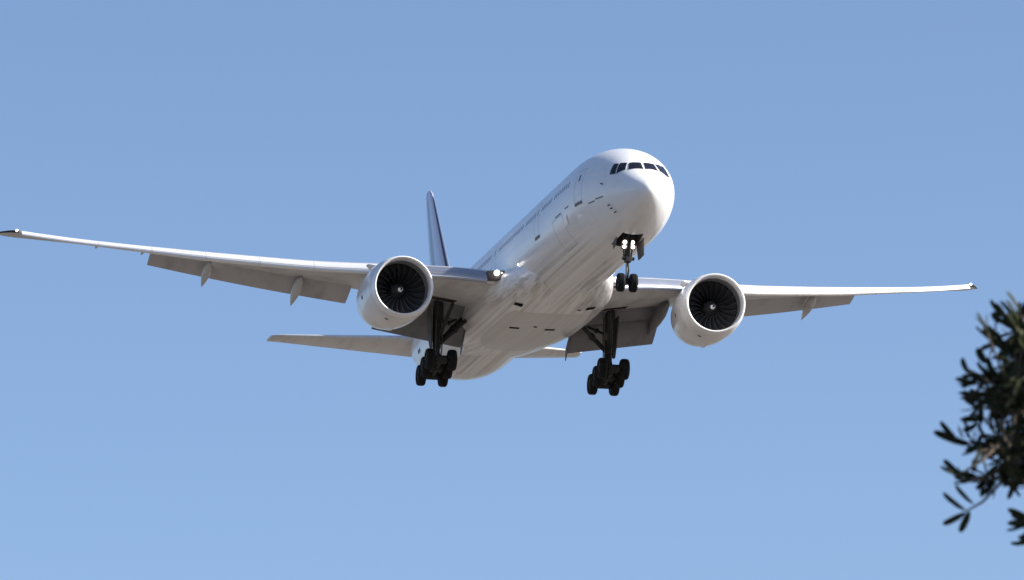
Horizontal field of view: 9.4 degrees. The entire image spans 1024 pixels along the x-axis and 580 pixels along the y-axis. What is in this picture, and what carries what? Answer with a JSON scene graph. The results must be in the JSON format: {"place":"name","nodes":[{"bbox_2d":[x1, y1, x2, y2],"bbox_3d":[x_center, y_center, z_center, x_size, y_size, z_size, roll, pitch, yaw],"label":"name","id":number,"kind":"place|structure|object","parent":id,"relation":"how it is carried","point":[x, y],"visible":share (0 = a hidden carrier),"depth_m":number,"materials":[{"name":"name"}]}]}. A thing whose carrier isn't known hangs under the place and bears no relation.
{"place":"outdoors","nodes":[
{"label":"outdoors","id":0,"kind":"place"},
{"bbox_2d":[0,149,976,395],"bbox_3d":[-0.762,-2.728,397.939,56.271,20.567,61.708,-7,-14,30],"label":"airliner","id":1,"kind":"object","parent":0,"point":[537,280],"visible":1,"depth_m":385.66,"materials":[{"name":"white paint"}]},
{"bbox_2d":[0,0,1023,579],"label":"sky","id":2,"kind":"structure","parent":0,"point":[152,428],"materials":[{"name":"blue"}]},
{"label":"ground","id":3,"kind":"structure","parent":0,"visible":0},
{"bbox_2d":[933,292,1023,545],"bbox_3d":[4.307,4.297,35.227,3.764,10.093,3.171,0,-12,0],"label":"tree","id":4,"kind":"object","parent":3,"relation":"on","point":[1002,398],"visible":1,"depth_m":35.88,"materials":[{"name":"green plant"}]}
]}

